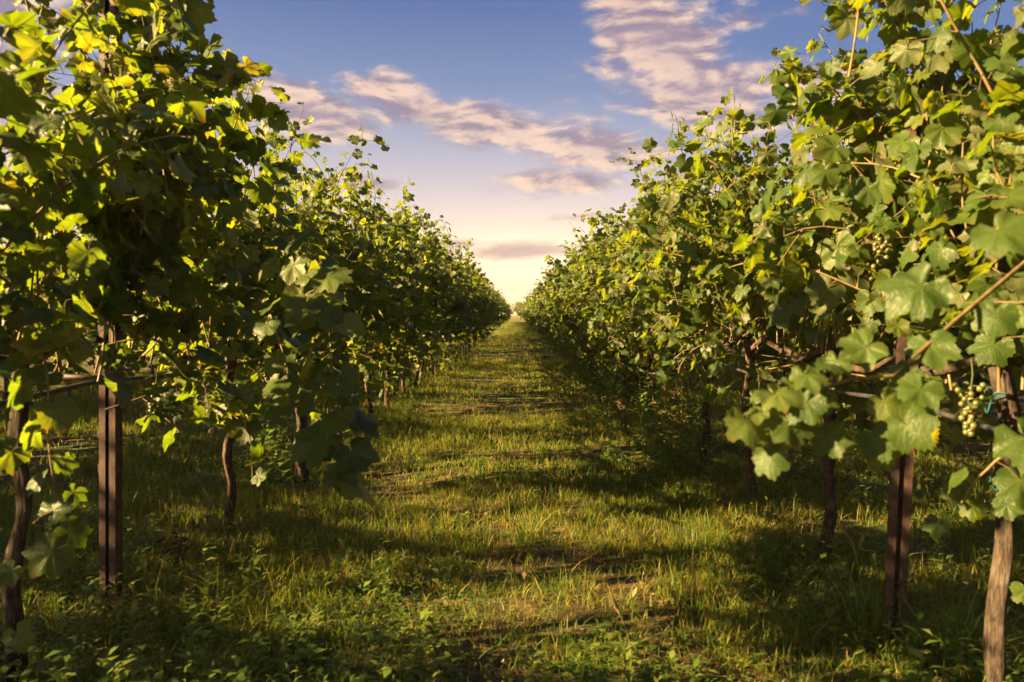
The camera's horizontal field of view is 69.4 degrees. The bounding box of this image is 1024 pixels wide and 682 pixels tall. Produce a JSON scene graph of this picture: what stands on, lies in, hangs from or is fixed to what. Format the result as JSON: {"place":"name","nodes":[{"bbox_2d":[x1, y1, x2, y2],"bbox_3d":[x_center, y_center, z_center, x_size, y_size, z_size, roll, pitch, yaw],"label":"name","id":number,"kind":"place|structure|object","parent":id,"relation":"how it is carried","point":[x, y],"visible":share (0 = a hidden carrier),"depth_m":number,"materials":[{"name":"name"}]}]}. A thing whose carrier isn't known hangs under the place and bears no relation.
{"place":"outdoors","nodes":[
{"label":"outdoors","id":0,"kind":"place"},
{"bbox_2d":[0,314,1023,681],"bbox_3d":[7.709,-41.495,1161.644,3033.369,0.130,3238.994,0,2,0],"label":"ground","id":1,"kind":"structure","parent":0,"point":[546,604],"depth_m":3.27,"materials":[{"name":"green plant"}]},
{"bbox_2d":[0,238,74,410],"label":"grapevine","id":2,"kind":"object","parent":1,"relation":"on","point":[5,344],"visible":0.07,"depth_m":7.89,"materials":[{"name":"plant"}]},
{"bbox_2d":[32,229,124,396],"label":"grapevine","id":3,"kind":"object","parent":1,"relation":"on","point":[71,369],"depth_m":9.18,"materials":[{"name":"plant"}]},
{"bbox_2d":[48,0,122,621],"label":"trellis post","id":4,"kind":"object","parent":1,"relation":"on","point":[110,437],"visible":0.32,"depth_m":2.64,"materials":[{"name":"wood"}]},
{"bbox_2d":[0,343,334,392],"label":"trellis wire","id":5,"kind":"object","parent":4,"relation":"attached to","point":[134,373],"visible":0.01,"depth_m":2.42,"materials":[{"name":"metal"}]},
{"bbox_2d":[0,343,351,406],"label":"drip hose","id":6,"kind":"object","parent":5,"relation":"hanging from","point":[60,389],"visible":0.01,"depth_m":2.45,"materials":[{"name":"plastic"}]},
{"bbox_2d":[38,0,346,203],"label":"trellis wire","id":7,"kind":"object","parent":4,"relation":"attached to","point":[115,51],"visible":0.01,"depth_m":2.25,"materials":[{"name":"metal"}]},
{"bbox_2d":[88,295,149,361],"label":"grapevine","id":8,"kind":"object","parent":1,"relation":"on","point":[125,335],"visible":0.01,"depth_m":10.08,"materials":[{"name":"plant"}]},
{"bbox_2d":[123,293,160,381],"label":"grapevine","id":9,"kind":"object","parent":1,"relation":"on","point":[150,366],"depth_m":11.45,"materials":[{"name":"plant"}]},
{"bbox_2d":[0,0,290,681],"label":"grapevine","id":10,"kind":"object","parent":1,"relation":"on","point":[130,141],"visible":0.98,"depth_m":2.26,"materials":[{"name":"green plant"}]},
{"bbox_2d":[153,500,218,574],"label":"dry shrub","id":11,"kind":"object","parent":1,"relation":"on","point":[183,530],"visible":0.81,"depth_m":3.10,"materials":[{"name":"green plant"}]},
{"bbox_2d":[76,49,388,526],"bbox_3d":[-0.900,-0.195,3.232,1.481,2.405,2.539,-2,3,-42],"label":"grapevine","id":12,"kind":"object","parent":1,"relation":"on","point":[298,371],"visible":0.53,"depth_m":2.41,"materials":[{"name":"green plant"}]},
{"bbox_2d":[236,387,293,473],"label":"tall weed","id":13,"kind":"object","parent":1,"relation":"on","point":[285,453],"visible":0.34,"depth_m":5.13,"materials":[{"name":"green plant"}]},
{"bbox_2d":[239,402,294,493],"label":"tall weed","id":14,"kind":"object","parent":1,"relation":"on","point":[268,448],"visible":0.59,"depth_m":4.64,"materials":[{"name":"green plant"}]},
{"bbox_2d":[174,102,390,483],"bbox_3d":[-1.418,-0.169,4.704,1.248,2.333,1.664,2,3,38],"label":"grapevine","id":15,"kind":"object","parent":1,"relation":"on","point":[361,273],"visible":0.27,"depth_m":4.72,"materials":[{"name":"green plant"}]},
{"bbox_2d":[254,127,430,442],"bbox_3d":[-1.406,-0.328,5.874,1.430,2.517,1.573,0,2,0],"label":"grapevine","id":16,"kind":"object","parent":1,"relation":"on","point":[379,324],"visible":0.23,"depth_m":5.67,"materials":[{"name":"green plant"}]},
{"bbox_2d":[326,388,379,444],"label":"tall weed","id":17,"kind":"object","parent":1,"relation":"on","point":[370,415],"visible":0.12,"depth_m":6.16,"materials":[{"name":"green plant"}]},
{"bbox_2d":[319,153,439,418],"bbox_3d":[-1.375,-0.418,7.079,1.386,2.650,1.566,-2,3,-42],"label":"grapevine","id":18,"kind":"object","parent":1,"relation":"on","point":[391,277],"visible":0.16,"depth_m":6.86,"materials":[{"name":"green plant"}]},
{"bbox_2d":[327,177,456,412],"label":"grapevine","id":19,"kind":"object","parent":1,"relation":"on","point":[440,257],"visible":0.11,"depth_m":8.01,"materials":[{"name":"green plant"}]},
{"bbox_2d":[376,355,410,402],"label":"tall weed","id":20,"kind":"object","parent":1,"relation":"on","point":[396,392],"visible":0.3,"depth_m":8.79,"materials":[{"name":"green plant"}]},
{"bbox_2d":[332,198,462,398],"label":"grapevine","id":21,"kind":"object","parent":1,"relation":"on","point":[424,283],"visible":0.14,"depth_m":9.42,"materials":[{"name":"green plant"}]},
{"bbox_2d":[393,214,401,400],"bbox_3d":[-1.371,-0.266,8.826,0.080,2.500,0.042,1,3,-3],"label":"trellis post","id":22,"kind":"object","parent":1,"relation":"on","point":[397,381],"visible":0.1,"depth_m":8.84,"materials":[{"name":"wood"}]},
{"bbox_2d":[378,379,420,426],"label":"tall weed","id":23,"kind":"object","parent":1,"relation":"on","point":[404,408],"visible":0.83,"depth_m":7.29,"materials":[{"name":"green plant"}]},
{"bbox_2d":[389,434,423,470],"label":"grass tuft","id":24,"kind":"object","parent":1,"relation":"on","point":[412,460],"visible":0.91,"depth_m":5.03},
{"bbox_2d":[390,217,464,382],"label":"grapevine","id":25,"kind":"object","parent":1,"relation":"on","point":[450,295],"visible":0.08,"depth_m":11.48,"materials":[{"name":"green plant"}]},
{"bbox_2d":[406,208,467,386],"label":"grapevine","id":26,"kind":"object","parent":1,"relation":"on","point":[444,306],"visible":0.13,"depth_m":10.44,"materials":[{"name":"green plant"}]},
{"bbox_2d":[436,357,456,377],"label":"tall weed","id":27,"kind":"object","parent":1,"relation":"on","point":[444,372],"visible":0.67,"depth_m":12.57,"materials":[{"name":"green plant"}]},
{"bbox_2d":[421,215,479,377],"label":"grapevine","id":28,"kind":"object","parent":1,"relation":"on","point":[463,317],"visible":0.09,"depth_m":12.45,"materials":[{"name":"green plant"}]},
{"bbox_2d":[434,245,472,373],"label":"grapevine","id":29,"kind":"object","parent":1,"relation":"on","point":[452,336],"visible":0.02,"depth_m":13.47,"materials":[{"name":"green plant"}]},
{"bbox_2d":[424,242,483,366],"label":"grapevine","id":30,"kind":"object","parent":1,"relation":"on","point":[469,291],"visible":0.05,"depth_m":14.50,"materials":[{"name":"plant"}]},
{"bbox_2d":[448,354,472,370],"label":"tall weed","id":31,"kind":"object","parent":1,"relation":"on","point":[461,363],"visible":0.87,"depth_m":14.84,"materials":[{"name":"green plant"}]},
{"bbox_2d":[447,243,483,366],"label":"grapevine","id":32,"kind":"object","parent":1,"relation":"on","point":[470,298],"visible":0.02,"depth_m":15.30,"materials":[{"name":"plant"}]},
{"bbox_2d":[449,249,488,356],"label":"grapevine","id":33,"kind":"object","parent":1,"relation":"on","point":[480,278],"visible":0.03,"depth_m":17.50,"materials":[{"name":"plant"}]},
{"bbox_2d":[449,243,490,362],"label":"grapevine","id":34,"kind":"object","parent":1,"relation":"on","point":[475,331],"visible":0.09,"depth_m":16.34,"materials":[{"name":"plant"}]},
{"bbox_2d":[458,257,484,355],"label":"grapevine","id":35,"kind":"object","parent":1,"relation":"on","point":[478,313],"visible":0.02,"depth_m":18.59,"materials":[{"name":"plant"}]},
{"bbox_2d":[457,277,491,352],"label":"grapevine","id":36,"kind":"object","parent":1,"relation":"on","point":[482,288],"visible":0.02,"depth_m":20.72,"materials":[{"name":"plant"}]},
{"bbox_2d":[461,256,495,354],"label":"grapevine","id":37,"kind":"object","parent":1,"relation":"on","point":[487,322],"visible":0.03,"depth_m":19.43,"materials":[{"name":"plant"}]},
{"bbox_2d":[467,267,494,349],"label":"grapevine","id":38,"kind":"object","parent":1,"relation":"on","point":[485,311],"visible":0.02,"depth_m":21.48,"materials":[{"name":"plant"}]},
{"bbox_2d":[470,261,497,349],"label":"grapevine","id":39,"kind":"object","parent":1,"relation":"on","point":[495,307],"visible":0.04,"depth_m":22.58,"materials":[{"name":"plant"}]},
{"bbox_2d":[477,286,499,341],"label":"grapevine","id":40,"kind":"object","parent":1,"relation":"on","point":[490,308],"visible":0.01,"depth_m":27.06,"materials":[{"name":"plant"}]},
{"bbox_2d":[0,375,1023,681],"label":"weeds","id":41,"kind":"object","parent":1,"relation":"on","point":[420,647],"visible":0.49,"depth_m":2.46,"materials":[{"name":"green plant"}]},
{"bbox_2d":[3,373,1023,681],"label":"fallen leaves","id":42,"kind":"object","parent":1,"relation":"on","point":[553,595],"visible":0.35,"depth_m":2.80,"materials":[{"name":"plant"}]},
{"bbox_2d":[510,301,522,319],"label":"distant tree","id":43,"kind":"object","parent":1,"relation":"on","point":[518,305],"visible":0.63,"depth_m":137.16,"materials":[{"name":"green plant"}]},
{"bbox_2d":[487,499,562,548],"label":"grass tuft","id":44,"kind":"object","parent":1,"relation":"on","point":[527,541],"visible":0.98,"depth_m":3.51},
{"bbox_2d":[525,289,547,334],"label":"grapevine","id":45,"kind":"object","parent":1,"relation":"on","point":[537,304],"visible":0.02,"depth_m":24.31,"materials":[{"name":"plant"}]},
{"bbox_2d":[525,273,548,333],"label":"grapevine","id":46,"kind":"object","parent":1,"relation":"on","point":[531,315],"visible":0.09,"depth_m":30.73,"materials":[{"name":"green plant"}]},
{"bbox_2d":[534,264,554,336],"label":"grapevine","id":47,"kind":"object","parent":1,"relation":"on","point":[541,304],"visible":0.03,"depth_m":20.34,"materials":[{"name":"plant"}]},
{"bbox_2d":[536,271,552,337],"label":"grapevine","id":48,"kind":"object","parent":1,"relation":"on","point":[542,299],"visible":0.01,"depth_m":23.42,"materials":[{"name":"plant"}]},
{"bbox_2d":[533,257,566,356],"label":"grapevine","id":49,"kind":"object","parent":1,"relation":"on","point":[542,287],"visible":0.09,"depth_m":19.34,"materials":[{"name":"plant"}]},
{"bbox_2d":[550,344,560,360],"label":"tall weed","id":50,"kind":"object","parent":1,"relation":"on","point":[555,355],"visible":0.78,"depth_m":17.62,"materials":[{"name":"green plant"}]},
{"bbox_2d":[543,261,569,359],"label":"grapevine","id":51,"kind":"object","parent":1,"relation":"on","point":[551,314],"visible":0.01,"depth_m":18.33,"materials":[{"name":"plant"}]},
{"bbox_2d":[541,240,576,359],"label":"grapevine","id":52,"kind":"object","parent":1,"relation":"on","point":[549,271],"visible":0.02,"depth_m":16.30,"materials":[{"name":"plant"}]},
{"bbox_2d":[544,251,584,357],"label":"grapevine","id":53,"kind":"object","parent":1,"relation":"on","point":[565,255],"visible":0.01,"depth_m":15.79,"materials":[{"name":"plant"}]},
{"bbox_2d":[559,352,582,371],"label":"tall weed","id":54,"kind":"object","parent":1,"relation":"on","point":[572,365],"visible":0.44,"depth_m":14.37,"materials":[{"name":"green plant"}]},
{"bbox_2d":[533,225,612,374],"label":"grapevine","id":55,"kind":"object","parent":1,"relation":"on","point":[549,279],"visible":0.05,"depth_m":13.03,"materials":[{"name":"green plant"}]},
{"bbox_2d":[545,246,605,369],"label":"grapevine","id":56,"kind":"object","parent":1,"relation":"on","point":[558,332],"visible":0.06,"depth_m":14.27,"materials":[{"name":"plant"}]},
{"bbox_2d":[544,229,608,376],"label":"grapevine","id":57,"kind":"object","parent":1,"relation":"on","point":[558,299],"visible":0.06,"depth_m":12.11,"materials":[{"name":"green plant"}]},
{"bbox_2d":[541,227,616,382],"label":"grapevine","id":58,"kind":"object","parent":1,"relation":"on","point":[570,310],"visible":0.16,"depth_m":10.91,"materials":[{"name":"green plant"}]},
{"bbox_2d":[576,360,606,383],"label":"tall weed","id":59,"kind":"object","parent":1,"relation":"on","point":[580,376],"visible":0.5,"depth_m":11.69,"materials":[{"name":"green plant"}]},
{"bbox_2d":[565,358,620,412],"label":"tall weed","id":60,"kind":"object","parent":1,"relation":"on","point":[606,402],"visible":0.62,"depth_m":8.14,"materials":[{"name":"green plant"}]},
{"bbox_2d":[581,363,606,395],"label":"tall weed","id":61,"kind":"object","parent":1,"relation":"on","point":[597,387],"visible":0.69,"depth_m":9.86,"materials":[{"name":"green plant"}]},
{"bbox_2d":[581,362,611,398],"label":"tall weed","id":62,"kind":"object","parent":1,"relation":"on","point":[605,383],"visible":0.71,"depth_m":9.53,"materials":[{"name":"green plant"}]},
{"bbox_2d":[569,199,645,398],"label":"grapevine","id":63,"kind":"object","parent":1,"relation":"on","point":[595,254],"visible":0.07,"depth_m":8.97,"materials":[{"name":"green plant"}]},
{"bbox_2d":[563,207,656,392],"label":"grapevine","id":64,"kind":"object","parent":1,"relation":"on","point":[580,331],"visible":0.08,"depth_m":10.04,"materials":[{"name":"green plant"}]},
{"bbox_2d":[599,354,639,416],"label":"tall weed","id":65,"kind":"object","parent":1,"relation":"on","point":[622,393],"visible":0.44,"depth_m":7.63,"materials":[{"name":"green plant"}]},
{"bbox_2d":[598,393,643,434],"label":"dry shrub","id":66,"kind":"object","parent":1,"relation":"on","point":[624,415],"visible":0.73,"depth_m":6.31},
{"bbox_2d":[603,370,640,401],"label":"tall weed","id":67,"kind":"object","parent":1,"relation":"on","point":[615,391],"visible":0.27,"depth_m":9.19,"materials":[{"name":"green plant"}]},
{"bbox_2d":[599,372,644,414],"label":"tall weed","id":68,"kind":"object","parent":1,"relation":"on","point":[603,384],"visible":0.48,"depth_m":7.98,"materials":[{"name":"green plant"}]},
{"bbox_2d":[611,596,650,662],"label":"seed stalk","id":69,"kind":"object","parent":1,"relation":"on","point":[616,606],"visible":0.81,"depth_m":2.25,"materials":[{"name":"plant"}]},
{"bbox_2d":[631,214,641,404],"bbox_3d":[1.435,-0.209,8.548,0.081,2.500,0.045,1,3,4],"label":"trellis post","id":70,"kind":"object","parent":1,"relation":"on","point":[634,372],"visible":0.04,"depth_m":8.57,"materials":[{"name":"wood"}]},
{"bbox_2d":[609,388,667,437],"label":"tall weed","id":71,"kind":"object","parent":1,"relation":"on","point":[645,408],"visible":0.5,"depth_m":6.24,"materials":[{"name":"green plant"}]},
{"bbox_2d":[590,371,693,469],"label":"tall weed","id":72,"kind":"object","parent":1,"relation":"on","point":[658,429],"visible":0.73,"depth_m":4.96,"materials":[{"name":"green plant"}]},
{"bbox_2d":[573,147,720,418],"bbox_3d":[1.364,-0.503,7.298,1.427,2.775,1.598,0,2,0],"label":"grapevine","id":73,"kind":"object","parent":1,"relation":"on","point":[603,261],"visible":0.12,"depth_m":7.40,"materials":[{"name":"green plant"}]},
{"bbox_2d":[636,366,658,412],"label":"dry shrub","id":74,"kind":"object","parent":1,"relation":"on","point":[651,392],"visible":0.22,"depth_m":7.47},
{"bbox_2d":[596,385,705,479],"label":"tall weed","id":75,"kind":"object","parent":1,"relation":"on","point":[688,456],"visible":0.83,"depth_m":4.74,"materials":[{"name":"green plant"}]},
{"bbox_2d":[627,399,680,448],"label":"tall weed","id":76,"kind":"object","parent":1,"relation":"on","point":[644,426],"visible":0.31,"depth_m":5.77,"materials":[{"name":"green plant"}]},
{"bbox_2d":[609,398,699,474],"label":"tall weed","id":77,"kind":"object","parent":1,"relation":"on","point":[653,456],"visible":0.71,"depth_m":4.91,"materials":[{"name":"green plant"}]},
{"bbox_2d":[559,112,750,427],"bbox_3d":[1.411,-0.454,6.298,1.501,2.662,1.839,-1,2,-17],"label":"grapevine","id":78,"kind":"object","parent":1,"relation":"on","point":[617,307],"visible":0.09,"depth_m":6.34,"materials":[{"name":"green plant"}]},
{"bbox_2d":[629,386,700,461],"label":"tall weed","id":79,"kind":"object","parent":1,"relation":"on","point":[666,430],"visible":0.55,"depth_m":5.30,"materials":[{"name":"green plant"}]},
{"bbox_2d":[635,381,700,421],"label":"tall weed","id":80,"kind":"object","parent":1,"relation":"on","point":[660,403],"visible":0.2,"depth_m":7.05,"materials":[{"name":"green plant"}]},
{"bbox_2d":[634,363,705,428],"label":"tall weed","id":81,"kind":"object","parent":1,"relation":"on","point":[645,393],"visible":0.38,"depth_m":6.54,"materials":[{"name":"green plant"}]},
{"bbox_2d":[631,367,712,457],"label":"tall weed","id":82,"kind":"object","parent":1,"relation":"on","point":[693,400],"visible":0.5,"depth_m":5.45,"materials":[{"name":"green plant"}]},
{"bbox_2d":[647,360,700,450],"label":"dry shrub","id":83,"kind":"object","parent":1,"relation":"on","point":[677,398],"visible":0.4,"depth_m":5.55,"materials":[{"name":"plant"}]},
{"bbox_2d":[632,388,715,452],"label":"tall weed","id":84,"kind":"object","parent":1,"relation":"on","point":[651,446],"visible":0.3,"depth_m":5.63,"materials":[{"name":"green plant"}]},
{"bbox_2d":[632,537,716,609],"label":"grass tuft","id":85,"kind":"object","parent":1,"relation":"on","point":[675,584],"visible":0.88,"depth_m":2.77,"materials":[{"name":"plant"}]},
{"bbox_2d":[669,590,691,642],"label":"seed stalk","id":86,"kind":"object","parent":1,"relation":"on","point":[673,595],"visible":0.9,"depth_m":2.40,"materials":[{"name":"plant"}]},
{"bbox_2d":[669,371,701,430],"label":"tall weed","id":87,"kind":"object","parent":1,"relation":"on","point":[685,404],"visible":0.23,"depth_m":6.73,"materials":[{"name":"green plant"}]},
{"bbox_2d":[643,416,728,482],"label":"tall weed","id":88,"kind":"object","parent":1,"relation":"on","point":[698,458],"visible":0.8,"depth_m":4.61,"materials":[{"name":"green plant"}]},
{"bbox_2d":[594,123,810,464],"bbox_3d":[1.321,-0.302,5.269,1.392,2.478,1.740,0,2,0],"label":"grapevine","id":89,"kind":"object","parent":1,"relation":"on","point":[665,340],"visible":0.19,"depth_m":5.15,"materials":[{"name":"green plant"}]},
{"bbox_2d":[724,334,744,368],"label":"grapevine","id":90,"kind":"object","parent":1,"relation":"on","point":[735,349],"visible":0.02,"depth_m":13.24,"materials":[{"name":"green plant"}]},
{"bbox_2d":[608,47,895,504],"bbox_3d":[1.356,-0.246,4.132,1.753,2.436,1.743,0,2,0],"label":"grapevine","id":91,"kind":"object","parent":1,"relation":"on","point":[691,312],"visible":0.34,"depth_m":3.90,"materials":[{"name":"green plant"}]},
{"bbox_2d":[746,325,811,385],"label":"grapevine","id":92,"kind":"object","parent":1,"relation":"on","point":[784,372],"visible":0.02,"depth_m":10.97,"materials":[{"name":"plant"}]},
{"bbox_2d":[747,577,848,660],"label":"grass tuft","id":93,"kind":"object","parent":1,"relation":"on","point":[786,635],"visible":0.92,"depth_m":2.37,"materials":[{"name":"plant"}]},
{"bbox_2d":[839,532,864,615],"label":"seed stalk","id":94,"kind":"object","parent":1,"relation":"on","point":[862,538],"visible":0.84,"depth_m":2.62,"materials":[{"name":"plant"}]},
{"bbox_2d":[690,0,1022,566],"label":"grapevine","id":95,"kind":"object","parent":1,"relation":"on","point":[790,313],"visible":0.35,"depth_m":2.67,"materials":[{"name":"green plant"}]},
{"bbox_2d":[707,0,1023,681],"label":"grapevine","id":96,"kind":"object","parent":1,"relation":"on","point":[974,197],"visible":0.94,"depth_m":1.93,"materials":[{"name":"green plant"}]},
{"bbox_2d":[818,532,935,642],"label":"grass tuft","id":97,"kind":"object","parent":1,"relation":"on","point":[862,609],"visible":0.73,"depth_m":2.43,"materials":[{"name":"green plant"}]},
{"bbox_2d":[841,521,913,620],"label":"seed stalk","id":98,"kind":"object","parent":1,"relation":"on","point":[845,529],"visible":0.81,"depth_m":2.55,"materials":[{"name":"plant"}]},
{"bbox_2d":[854,242,957,387],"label":"grapevine","id":99,"kind":"object","parent":1,"relation":"on","point":[889,335],"depth_m":7.43,"materials":[{"name":"plant"}]},
{"bbox_2d":[882,78,930,646],"bbox_3d":[1.255,0.180,2.362,0.080,2.000,0.042,2,3,22],"label":"trellis post","id":100,"kind":"object","parent":1,"relation":"on","point":[901,479],"visible":0.3,"depth_m":2.37,"materials":[{"name":"wood"}]},
{"bbox_2d":[878,580,1023,672],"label":"grass tuft","id":101,"kind":"object","parent":1,"relation":"on","point":[975,641],"visible":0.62,"depth_m":2.28,"materials":[{"name":"green plant"}]},
{"bbox_2d":[947,333,1017,438],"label":"grapevine","id":102,"kind":"object","parent":1,"relation":"on","point":[978,380],"visible":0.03,"depth_m":6.34,"materials":[{"name":"plant"}]},
{"bbox_2d":[948,2,1023,520],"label":"grapevine","id":103,"kind":"object","parent":1,"relation":"on","point":[1006,480],"visible":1,"depth_m":1.53,"materials":[{"name":"green plant"}]},
{"bbox_2d":[974,331,1023,380],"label":"grapevine","id":104,"kind":"object","parent":1,"relation":"on","point":[979,372],"depth_m":5.68,"materials":[{"name":"plant"}]},
{"bbox_2d":[0,0,1023,311],"label":"sky","id":105,"kind":"structure","parent":0,"point":[507,119],"materials":[{"name":"blue"}]},
{"bbox_2d":[709,346,1023,393],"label":"trellis wire","id":106,"kind":"object","parent":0,"point":[878,371],"visible":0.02,"depth_m":2.45,"materials":[{"name":"metal"}]},
{"bbox_2d":[627,343,1022,435],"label":"drip hose","id":107,"kind":"object","parent":106,"relation":"hanging from","point":[987,427],"visible":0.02,"depth_m":2.71,"materials":[{"name":"plastic"}]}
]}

